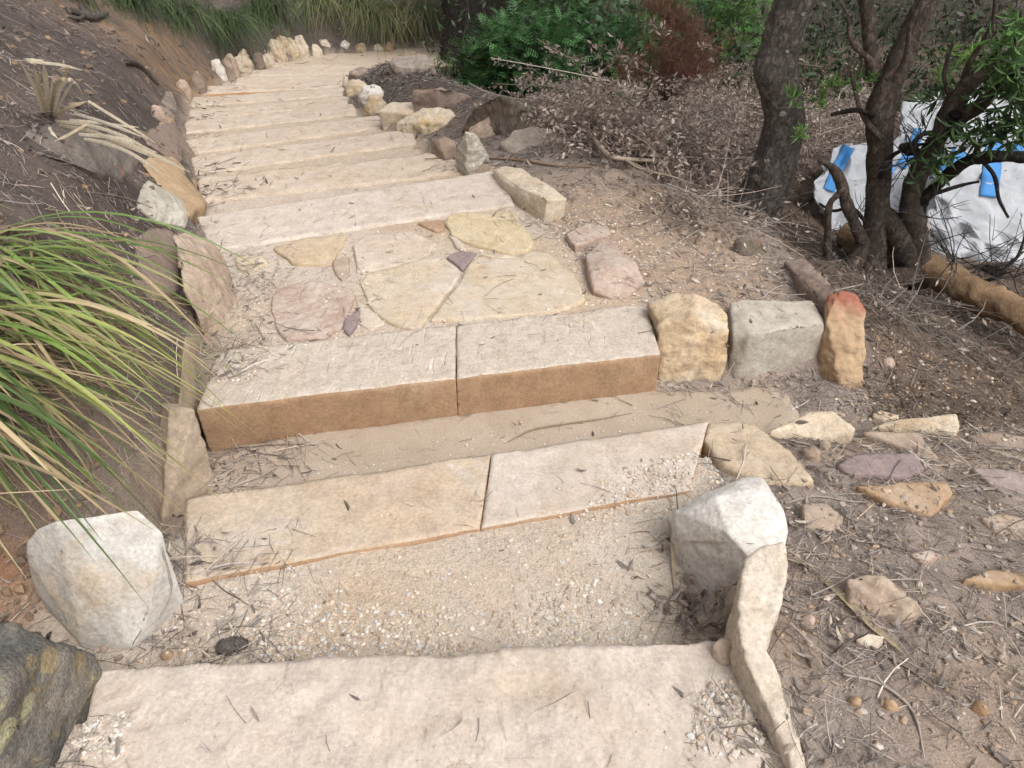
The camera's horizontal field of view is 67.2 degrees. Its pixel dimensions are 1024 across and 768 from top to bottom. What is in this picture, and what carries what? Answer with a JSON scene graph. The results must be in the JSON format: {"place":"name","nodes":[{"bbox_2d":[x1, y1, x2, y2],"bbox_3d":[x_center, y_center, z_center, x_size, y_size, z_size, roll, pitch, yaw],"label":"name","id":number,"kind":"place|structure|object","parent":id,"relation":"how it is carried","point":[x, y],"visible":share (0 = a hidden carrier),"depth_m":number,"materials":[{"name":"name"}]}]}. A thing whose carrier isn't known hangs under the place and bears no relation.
{"place":"outdoors","nodes":[
{"label":"outdoors","id":0,"kind":"place"},
{"bbox_2d":[0,41,584,767],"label":"path","id":1,"kind":"structure","parent":0,"point":[474,295],"depth_m":3.46,"materials":[{"name":"yellow stone"}]},
{"bbox_2d":[0,622,101,767],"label":"boulder","id":2,"kind":"object","parent":1,"relation":"on","point":[47,684],"visible":0.86,"depth_m":1.57,"materials":[{"name":"grey stone"}]},
{"bbox_2d":[26,511,184,649],"bbox_3d":[-1.072,0.551,1.997,0.375,0.482,0.160,0,37,0],"label":"boulder","id":3,"kind":"object","parent":1,"relation":"on","point":[83,596],"visible":0.82,"depth_m":1.95,"materials":[{"name":"white stone"}]},
{"bbox_2d":[214,636,248,656],"bbox_3d":[-0.727,0.679,2.001,0.084,0.049,0.049,-12,39,-16],"label":"banksia cone","id":4,"kind":"object","parent":1,"relation":"on","point":[230,645],"visible":0.98,"depth_m":1.99,"materials":[{"name":"plant"}]},
{"bbox_2d":[190,87,344,106],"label":"stone step","id":5,"kind":"object","parent":1,"relation":"on","point":[290,95],"visible":0.47,"depth_m":8.71,"materials":[{"name":"stone"}]},
{"bbox_2d":[188,96,348,120],"bbox_3d":[-2.481,-2.788,7.980,1.654,0.176,0.366,-11,38,-14],"label":"stone step","id":6,"kind":"object","parent":1,"relation":"on","point":[279,107],"visible":0.48,"depth_m":7.91,"materials":[{"name":"stone"}]},
{"bbox_2d":[184,104,357,133],"bbox_3d":[-2.241,-2.429,7.254,1.572,0.176,0.364,-12,39,-16],"label":"stone step","id":7,"kind":"object","parent":1,"relation":"on","point":[264,119],"visible":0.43,"depth_m":7.18,"materials":[{"name":"stone"}]},
{"bbox_2d":[205,80,342,93],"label":"stone step","id":8,"kind":"object","parent":1,"relation":"on","point":[274,87],"visible":0.45,"depth_m":9.51,"materials":[{"name":"stone"}]},
{"bbox_2d":[186,116,381,154],"bbox_3d":[-1.860,-2.031,6.478,1.644,0.176,0.365,-15,39,-19],"label":"stone step","id":9,"kind":"object","parent":1,"relation":"on","point":[326,129],"visible":0.46,"depth_m":6.39,"materials":[{"name":"stone"}]},
{"bbox_2d":[234,74,343,84],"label":"stone step","id":10,"kind":"object","parent":1,"relation":"on","point":[267,80],"visible":0.43,"depth_m":10.30,"materials":[{"name":"stone"}]},
{"bbox_2d":[248,69,352,76],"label":"stone step","id":11,"kind":"object","parent":1,"relation":"on","point":[282,72],"visible":0.49,"depth_m":11.10,"materials":[{"name":"stone"}]},
{"bbox_2d":[191,131,415,174],"bbox_3d":[-1.496,-1.671,5.752,1.673,0.175,0.365,-14,39,-18],"label":"stone step","id":12,"kind":"object","parent":1,"relation":"on","point":[318,150],"visible":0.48,"depth_m":5.66,"materials":[{"name":"stone"}]},
{"bbox_2d":[270,64,371,69],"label":"stone step","id":13,"kind":"object","parent":1,"relation":"on","point":[320,66],"visible":0.3,"depth_m":11.89,"materials":[{"name":"stone"}]},
{"bbox_2d":[198,153,461,202],"bbox_3d":[-1.154,-1.273,4.973,1.644,0.176,0.428,-10,38,-13],"label":"stone step","id":14,"kind":"object","parent":1,"relation":"on","point":[359,176],"visible":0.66,"depth_m":4.89,"materials":[{"name":"stone"}]},
{"bbox_2d":[197,171,513,249],"bbox_3d":[-0.797,-0.896,4.215,1.714,0.160,0.495,-13,39,-17],"label":"stone step","id":15,"kind":"object","parent":1,"relation":"on","point":[286,220],"visible":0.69,"depth_m":4.13,"materials":[{"name":"stone"}]},
{"bbox_2d":[78,641,768,767],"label":"stone step","id":16,"kind":"object","parent":1,"relation":"on","point":[319,689],"visible":0.98,"depth_m":1.70,"materials":[{"name":"stone"}]},
{"bbox_2d":[197,305,659,451],"bbox_3d":[-0.278,-0.029,3.161,1.842,0.270,0.391,-7,38,-9],"label":"stone step","id":17,"kind":"object","parent":1,"relation":"on","point":[356,387],"visible":0.84,"depth_m":3.02,"materials":[{"name":"stone"}]},
{"bbox_2d":[185,422,708,587],"bbox_3d":[-0.127,0.435,2.497,1.744,0.269,0.345,-8,38,-11],"label":"stone step","id":18,"kind":"object","parent":1,"relation":"on","point":[439,487],"visible":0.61,"depth_m":2.38,"materials":[{"name":"stone"}]},
{"bbox_2d":[207,386,798,494],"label":"stone step","id":19,"kind":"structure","parent":1,"relation":"on","point":[365,444],"depth_m":2.97,"materials":[{"name":"stone"}]},
{"bbox_2d":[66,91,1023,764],"bbox_3d":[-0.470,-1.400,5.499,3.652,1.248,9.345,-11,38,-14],"label":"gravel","id":20,"kind":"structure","parent":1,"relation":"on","point":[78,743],"depth_m":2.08,"materials":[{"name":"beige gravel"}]},
{"bbox_2d":[0,0,1023,767],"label":"ground","id":21,"kind":"structure","parent":0,"point":[376,568],"depth_m":2.44,"materials":[{"name":"brown soil"}]},
{"bbox_2d":[25,122,139,181],"bbox_3d":[-2.009,-1.056,3.736,0.311,0.696,1.376,-7,38,-9],"label":"boulder","id":22,"kind":"object","parent":21,"relation":"on","point":[108,164],"visible":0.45,"depth_m":3.35,"materials":[{"name":"grey stone"}]},
{"bbox_2d":[0,0,166,626],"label":"clods","id":23,"kind":"object","parent":21,"relation":"on","point":[19,588],"visible":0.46,"depth_m":2.34,"materials":[{"name":"soil"}]},
{"bbox_2d":[65,3,108,20],"bbox_3d":[-4.399,-3.808,7.953,0.204,0.277,1.496,-7,38,-10],"label":"branch","id":24,"kind":"object","parent":21,"relation":"on","point":[83,13],"visible":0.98,"depth_m":7.90,"materials":[{"name":"grey plant"}]},
{"bbox_2d":[21,58,188,175],"bbox_3d":[-1.630,-1.109,3.046,1.243,0.375,0.328,23,43,27],"label":"dead plant","id":25,"kind":"object","parent":21,"relation":"on","point":[49,102],"visible":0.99,"depth_m":3.17,"materials":[{"name":"beige plant"}]},
{"bbox_2d":[0,205,271,606],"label":"grass tussock","id":26,"kind":"object","parent":21,"relation":"on","point":[27,312],"depth_m":2.17,"materials":[{"name":"green plant"}]},
{"bbox_2d":[103,0,197,44],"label":"grass tussock","id":27,"kind":"object","parent":21,"relation":"on","point":[136,3],"depth_m":9.22,"materials":[{"name":"green plant"}]},
{"bbox_2d":[130,227,179,301],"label":"boulder","id":28,"kind":"object","parent":21,"relation":"on","point":[165,236],"visible":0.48,"depth_m":3.28,"materials":[{"name":"brown stone"}]},
{"bbox_2d":[137,181,187,228],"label":"boulder","id":29,"kind":"object","parent":21,"relation":"on","point":[161,210],"visible":0.54,"depth_m":3.77,"materials":[{"name":"grey stone"}]},
{"bbox_2d":[140,122,198,179],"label":"boulder","id":30,"kind":"object","parent":21,"relation":"on","point":[164,143],"visible":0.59,"depth_m":5.42,"materials":[{"name":"brown stone"}]},
{"bbox_2d":[159,91,185,123],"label":"boulder","id":31,"kind":"object","parent":21,"relation":"on","point":[170,101],"visible":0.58,"depth_m":7.45,"materials":[{"name":"beige stone"}]},
{"bbox_2d":[142,156,206,226],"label":"boulder","id":32,"kind":"object","parent":21,"relation":"on","point":[195,205],"visible":0.48,"depth_m":4.31,"materials":[{"name":"beige stone"}]},
{"bbox_2d":[159,403,214,522],"bbox_3d":[-1.173,0.297,2.657,0.146,0.464,0.244,22,42,26],"label":"upright stone","id":33,"kind":"object","parent":21,"relation":"on","point":[181,485],"visible":0.59,"depth_m":2.60,"materials":[{"name":"beige stone"}]},
{"bbox_2d":[174,337,201,431],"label":"upright stone","id":34,"kind":"object","parent":21,"relation":"on","point":[185,377],"visible":0.44,"depth_m":2.84,"materials":[{"name":"beige stone"}]},
{"bbox_2d":[152,0,244,65],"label":"grass tussock","id":35,"kind":"object","parent":21,"relation":"on","point":[189,9],"depth_m":10.03,"materials":[{"name":"green plant"}]},
{"bbox_2d":[172,232,236,335],"bbox_3d":[-1.312,-0.409,3.356,0.202,0.418,0.537,-14,39,-18],"label":"boulder","id":36,"kind":"object","parent":21,"relation":"on","point":[210,286],"visible":0.69,"depth_m":3.28,"materials":[{"name":"brown stone"}]},
{"bbox_2d":[190,4,302,76],"bbox_3d":[-4.046,-4.898,11.079,1.727,0.895,1.674,25,44,29],"label":"grass tussock","id":37,"kind":"object","parent":21,"relation":"on","point":[231,26],"depth_m":10.97,"materials":[{"name":"green plant"}]},
{"bbox_2d":[221,0,321,60],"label":"grass tussock","id":38,"kind":"object","parent":21,"relation":"on","point":[264,7],"depth_m":11.98,"materials":[{"name":"green plant"}]},
{"bbox_2d":[269,0,369,44],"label":"grass tussock","id":39,"kind":"object","parent":21,"relation":"on","point":[313,3],"depth_m":12.53,"materials":[{"name":"green plant"}]},
{"bbox_2d":[309,0,408,58],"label":"grass tussock","id":40,"kind":"object","parent":21,"relation":"on","point":[352,3],"depth_m":12.69,"materials":[{"name":"green plant"}]},
{"bbox_2d":[358,84,383,104],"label":"edging stone","id":41,"kind":"object","parent":21,"relation":"on","point":[365,92],"visible":0.63,"depth_m":7.50,"materials":[{"name":"white stone"}]},
{"bbox_2d":[363,94,386,116],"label":"edging stone","id":42,"kind":"object","parent":21,"relation":"on","point":[373,104],"visible":0.61,"depth_m":6.97,"materials":[{"name":"stone"}]},
{"bbox_2d":[336,0,433,56],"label":"grass tussock","id":43,"kind":"object","parent":21,"relation":"on","point":[386,15],"depth_m":12.78,"materials":[{"name":"green plant"}]},
{"bbox_2d":[378,102,416,130],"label":"edging stone","id":44,"kind":"object","parent":21,"relation":"on","point":[393,112],"visible":0.34,"depth_m":6.43,"materials":[{"name":"yellow stone"}]},
{"bbox_2d":[368,0,442,54],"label":"grass tussock","id":45,"kind":"object","parent":21,"relation":"on","point":[433,16],"depth_m":12.94,"materials":[{"name":"green plant"}]},
{"bbox_2d":[388,54,435,75],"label":"edging stone","id":46,"kind":"object","parent":21,"relation":"on","point":[402,65],"visible":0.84,"depth_m":8.67,"materials":[{"name":"beige stone"}]},
{"bbox_2d":[396,107,454,133],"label":"edging stone","id":47,"kind":"object","parent":21,"relation":"on","point":[425,120],"visible":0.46,"depth_m":5.92,"materials":[{"name":"beige stone"}]},
{"bbox_2d":[411,85,470,111],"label":"boulder","id":48,"kind":"object","parent":21,"relation":"on","point":[425,97],"visible":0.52,"depth_m":6.28,"materials":[{"name":"brown stone"}]},
{"bbox_2d":[431,137,456,159],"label":"rock","id":49,"kind":"object","parent":21,"relation":"on","point":[444,148],"visible":0.56,"depth_m":5.11,"materials":[{"name":"brown stone"}]},
{"bbox_2d":[66,0,832,112],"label":"twig litter","id":50,"kind":"object","parent":21,"relation":"on","point":[393,75],"visible":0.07,"depth_m":9.40,"materials":[{"name":"brown plant"}]},
{"bbox_2d":[440,0,486,64],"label":"dark tree","id":51,"kind":"object","parent":21,"relation":"on","point":[474,10],"visible":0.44,"depth_m":12.13,"materials":[{"name":"brown plant"}]},
{"bbox_2d":[454,132,488,175],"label":"rock","id":52,"kind":"object","parent":21,"relation":"on","point":[471,155],"visible":0.87,"depth_m":4.84,"materials":[{"name":"beige stone"}]},
{"bbox_2d":[467,117,495,139],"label":"boulder","id":53,"kind":"object","parent":21,"relation":"on","point":[483,129],"visible":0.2,"depth_m":5.32,"materials":[{"name":"brown stone"}]},
{"bbox_2d":[450,16,538,96],"bbox_3d":[-0.058,-4.756,11.258,1.381,1.222,1.362,-18,41,-22],"label":"shrub","id":54,"kind":"object","parent":21,"relation":"on","point":[481,55],"visible":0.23,"depth_m":11.00,"materials":[{"name":"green plant"}]},
{"bbox_2d":[461,95,534,135],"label":"boulder","id":55,"kind":"object","parent":21,"relation":"on","point":[502,115],"visible":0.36,"depth_m":5.21,"materials":[{"name":"brown stone"}]},
{"bbox_2d":[0,50,1023,767],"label":"twig litter","id":56,"kind":"object","parent":21,"relation":"on","point":[220,564],"visible":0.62,"depth_m":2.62,"materials":[{"name":"brown plant"}]},
{"bbox_2d":[0,0,1023,269],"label":"needle litter","id":57,"kind":"object","parent":21,"relation":"on","point":[406,84],"visible":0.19,"depth_m":5.60,"materials":[{"name":"brown plant"}]},
{"bbox_2d":[452,0,591,100],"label":"shrub","id":58,"kind":"object","parent":21,"relation":"on","point":[558,39],"visible":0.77,"depth_m":10.79,"materials":[{"name":"green plant"}]},
{"bbox_2d":[493,166,565,221],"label":"rock","id":59,"kind":"object","parent":21,"relation":"on","point":[537,198],"visible":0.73,"depth_m":4.14,"materials":[{"name":"beige stone"}]},
{"bbox_2d":[499,126,562,152],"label":"boulder","id":60,"kind":"object","parent":21,"relation":"on","point":[516,138],"visible":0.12,"depth_m":4.95,"materials":[{"name":"grey stone"}]},
{"bbox_2d":[493,0,605,50],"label":"shrub","id":61,"kind":"object","parent":21,"relation":"on","point":[565,7],"visible":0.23,"depth_m":12.59,"materials":[{"name":"green plant"}]},
{"bbox_2d":[566,223,610,251],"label":"flat stone","id":62,"kind":"object","parent":21,"relation":"on","point":[586,242],"visible":0.81,"depth_m":3.87,"materials":[{"name":"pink stone"}]},
{"bbox_2d":[532,0,691,103],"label":"shrub","id":63,"kind":"object","parent":21,"relation":"on","point":[605,56],"visible":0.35,"depth_m":11.04,"materials":[{"name":"green plant"}]},
{"bbox_2d":[585,241,642,298],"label":"rock","id":64,"kind":"object","parent":21,"relation":"on","point":[611,260],"visible":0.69,"depth_m":3.50,"materials":[{"name":"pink stone"}]},
{"bbox_2d":[469,16,804,209],"bbox_3d":[1.648,-3.306,8.471,4.600,3.068,9.722,0,37,0],"label":"brush heap","id":65,"kind":"object","parent":21,"relation":"on","point":[701,131],"visible":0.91,"depth_m":4.74,"materials":[{"name":"brown plant"}]},
{"bbox_2d":[574,122,741,182],"bbox_3d":[0.803,-1.321,4.611,1.138,0.228,0.625,15,39,19],"label":"fallen branch","id":66,"kind":"object","parent":65,"relation":"on","point":[629,160],"visible":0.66,"depth_m":4.43,"materials":[{"name":"brown wood"}]},
{"bbox_2d":[577,0,735,68],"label":"shrub","id":67,"kind":"object","parent":21,"relation":"on","point":[707,6],"visible":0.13,"depth_m":12.35,"materials":[{"name":"green plant"}]},
{"bbox_2d":[606,0,745,107],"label":"dead shrub","id":68,"kind":"object","parent":21,"relation":"on","point":[686,61],"visible":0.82,"depth_m":8.27,"materials":[{"name":"brown plant"}]},
{"bbox_2d":[647,293,729,381],"bbox_3d":[0.735,-0.146,3.283,0.319,0.424,0.290,0,37,0],"label":"boulder","id":69,"kind":"object","parent":21,"relation":"on","point":[691,331],"visible":0.64,"depth_m":3.17,"materials":[{"name":"stone"}]},
{"bbox_2d":[388,0,1023,128],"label":"undergrowth","id":70,"kind":"object","parent":21,"relation":"on","point":[840,64],"visible":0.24,"depth_m":11.09,"materials":[{"name":"green plant"}]},
{"bbox_2d":[604,128,831,276],"bbox_3d":[1.081,-0.852,4.238,1.172,1.084,1.516,19,41,23],"label":"brush heap","id":71,"kind":"object","parent":21,"relation":"on","point":[701,219],"visible":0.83,"depth_m":4.03,"materials":[{"name":"brown plant"}]},
{"bbox_2d":[647,573,789,640],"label":"leaf litter","id":72,"kind":"object","parent":21,"relation":"on","point":[690,597],"visible":0.99,"depth_m":2.09,"materials":[{"name":"brown plant"}]},
{"bbox_2d":[711,638,731,665],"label":"rock","id":73,"kind":"object","parent":21,"relation":"on","point":[721,650],"visible":0.42,"depth_m":1.79,"materials":[{"name":"brown stone"}]},
{"bbox_2d":[670,476,787,593],"bbox_3d":[0.610,0.485,2.163,0.266,0.379,0.249,-11,38,-14],"label":"boulder","id":74,"kind":"object","parent":21,"relation":"on","point":[737,516],"visible":0.62,"depth_m":2.07,"materials":[{"name":"grey stone"}]},
{"bbox_2d":[666,0,812,67],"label":"shrub","id":75,"kind":"object","parent":21,"relation":"on","point":[748,3],"visible":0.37,"depth_m":12.45,"materials":[{"name":"green plant"}]},
{"bbox_2d":[729,236,767,256],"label":"rock","id":76,"kind":"object","parent":21,"relation":"on","point":[755,246],"visible":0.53,"depth_m":3.77,"materials":[{"name":"brown stone"}]},
{"bbox_2d":[701,422,813,486],"bbox_3d":[0.806,0.268,2.603,0.320,0.130,0.311,0,37,0],"label":"flat stone","id":77,"kind":"object","parent":21,"relation":"on","point":[781,461],"visible":0.69,"depth_m":2.55,"materials":[{"name":"beige stone"}]},
{"bbox_2d":[724,542,805,767],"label":"kerb stone","id":78,"kind":"object","parent":21,"relation":"on","point":[755,610],"visible":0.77,"depth_m":1.74,"materials":[{"name":"beige stone"}]},
{"bbox_2d":[730,0,815,225],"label":"banksia tree","id":79,"kind":"object","parent":21,"relation":"on","point":[775,68],"visible":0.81,"depth_m":4.05,"materials":[{"name":"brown plant"}]},
{"bbox_2d":[728,299,824,378],"bbox_3d":[1.121,-0.141,3.308,0.442,0.365,0.284,0,37,0],"label":"boulder","id":80,"kind":"object","parent":21,"relation":"on","point":[775,341],"visible":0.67,"depth_m":3.19,"materials":[{"name":"grey stone"}]},
{"bbox_2d":[783,258,835,317],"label":"boulder","id":81,"kind":"object","parent":21,"relation":"on","point":[814,284],"visible":0.49,"depth_m":3.42,"materials":[{"name":"brown stone"}]},
{"bbox_2d":[769,411,854,443],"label":"flat stone","id":82,"kind":"object","parent":21,"relation":"on","point":[831,426],"visible":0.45,"depth_m":2.77,"materials":[{"name":"beige stone"}]},
{"bbox_2d":[799,503,842,532],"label":"flat stone","id":83,"kind":"object","parent":21,"relation":"on","point":[814,511],"visible":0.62,"depth_m":2.27,"materials":[{"name":"brown stone"}]},
{"bbox_2d":[745,56,930,180],"bbox_3d":[3.655,-3.026,8.861,1.902,2.354,8.536,16,40,20],"label":"brush heap","id":84,"kind":"object","parent":21,"relation":"on","point":[822,120],"visible":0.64,"depth_m":6.65,"materials":[{"name":"brown plant"}]},
{"bbox_2d":[818,290,865,388],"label":"boulder","id":85,"kind":"object","parent":21,"relation":"on","point":[842,354],"visible":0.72,"depth_m":3.17,"materials":[{"name":"beige stone"}]},
{"bbox_2d":[802,0,890,59],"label":"thicket","id":86,"kind":"object","parent":21,"relation":"on","point":[828,22],"visible":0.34,"depth_m":13.49,"materials":[{"name":"green plant"}]},
{"bbox_2d":[785,554,907,657],"bbox_3d":[0.843,0.488,1.911,0.328,0.246,0.226,19,41,23],"label":"strap leaf","id":87,"kind":"object","parent":21,"relation":"on","point":[879,630],"visible":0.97,"depth_m":1.92,"materials":[{"name":"brown plant"}]},
{"bbox_2d":[814,143,902,231],"bbox_3d":[2.438,-1.455,5.442,0.663,0.477,1.379,9,38,12],"label":"bulk bag","id":88,"kind":"object","parent":21,"relation":"on","point":[848,159],"visible":0.48,"depth_m":5.23,"materials":[{"name":"white plastic"}]},
{"bbox_2d":[729,202,1023,382],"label":"brush heap","id":89,"kind":"object","parent":21,"relation":"on","point":[948,304],"visible":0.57,"depth_m":3.86,"materials":[{"name":"brown plant"}]},
{"bbox_2d":[837,453,923,480],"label":"flat stone","id":90,"kind":"object","parent":21,"relation":"on","point":[885,464],"visible":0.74,"depth_m":2.56,"materials":[{"name":"purple stone"}]},
{"bbox_2d":[845,574,921,623],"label":"rock","id":91,"kind":"object","parent":21,"relation":"on","point":[883,591],"visible":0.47,"depth_m":1.93,"materials":[{"name":"brown stone"}]},
{"bbox_2d":[843,673,924,757],"bbox_3d":[0.838,0.710,1.690,0.077,0.033,0.229,-15,39,-18],"label":"twig","id":92,"kind":"object","parent":21,"relation":"on","point":[893,692],"visible":1,"depth_m":1.71,"materials":[{"name":"wood"}]},
{"bbox_2d":[861,431,938,460],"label":"flat stone","id":93,"kind":"object","parent":21,"relation":"on","point":[898,439],"visible":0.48,"depth_m":2.77,"materials":[{"name":"brown stone"}]},
{"bbox_2d":[783,0,1023,318],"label":"banksia tree","id":94,"kind":"object","parent":21,"relation":"on","point":[903,232],"visible":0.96,"depth_m":3.75,"materials":[{"name":"brown plant"}]},
{"bbox_2d":[855,482,952,516],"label":"flat stone","id":95,"kind":"object","parent":21,"relation":"on","point":[898,490],"visible":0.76,"depth_m":2.39,"materials":[{"name":"beige stone"}]},
{"bbox_2d":[871,414,958,436],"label":"flat stone","id":96,"kind":"object","parent":21,"relation":"on","point":[948,423],"visible":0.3,"depth_m":2.92,"materials":[{"name":"stone"}]},
{"bbox_2d":[877,0,972,51],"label":"thicket","id":97,"kind":"object","parent":21,"relation":"on","point":[908,9],"visible":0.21,"depth_m":14.33,"materials":[{"name":"green plant"}]},
{"bbox_2d":[835,223,1023,335],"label":"log","id":98,"kind":"object","parent":21,"relation":"on","point":[976,292],"visible":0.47,"depth_m":4.04,"materials":[{"name":"brown wood"}]},
{"bbox_2d":[892,83,1020,189],"bbox_3d":[3.324,-1.856,5.799,1.728,0.643,0.777,-27,45,-31],"label":"bulk bag","id":99,"kind":"object","parent":21,"relation":"on","point":[905,108],"visible":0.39,"depth_m":5.56,"materials":[{"name":"white plastic"}]},
{"bbox_2d":[926,138,1023,268],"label":"bulk bag","id":100,"kind":"object","parent":21,"relation":"on","point":[980,211],"visible":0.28,"depth_m":4.79,"materials":[{"name":"white plastic"}]},
{"bbox_2d":[943,0,1023,41],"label":"thicket","id":101,"kind":"object","parent":21,"relation":"on","point":[984,4],"visible":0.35,"depth_m":14.70,"materials":[{"name":"green plant"}]},
{"bbox_2d":[962,570,1023,591],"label":"flat stone","id":102,"kind":"object","parent":21,"relation":"on","point":[995,580],"visible":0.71,"depth_m":2.05,"materials":[{"name":"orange stone"}]},
{"bbox_2d":[966,432,1023,452],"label":"flat stone","id":103,"kind":"object","parent":21,"relation":"on","point":[984,439],"visible":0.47,"depth_m":2.89,"materials":[{"name":"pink stone"}]},
{"bbox_2d":[969,468,1023,504],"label":"flat stone","id":104,"kind":"object","parent":21,"relation":"on","point":[1013,481],"visible":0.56,"depth_m":2.54,"materials":[{"name":"pink stone"}]},
{"bbox_2d":[980,514,1023,541],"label":"flat stone","id":105,"kind":"object","parent":21,"relation":"on","point":[1000,518],"visible":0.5,"depth_m":2.29,"materials":[{"name":"brown stone"}]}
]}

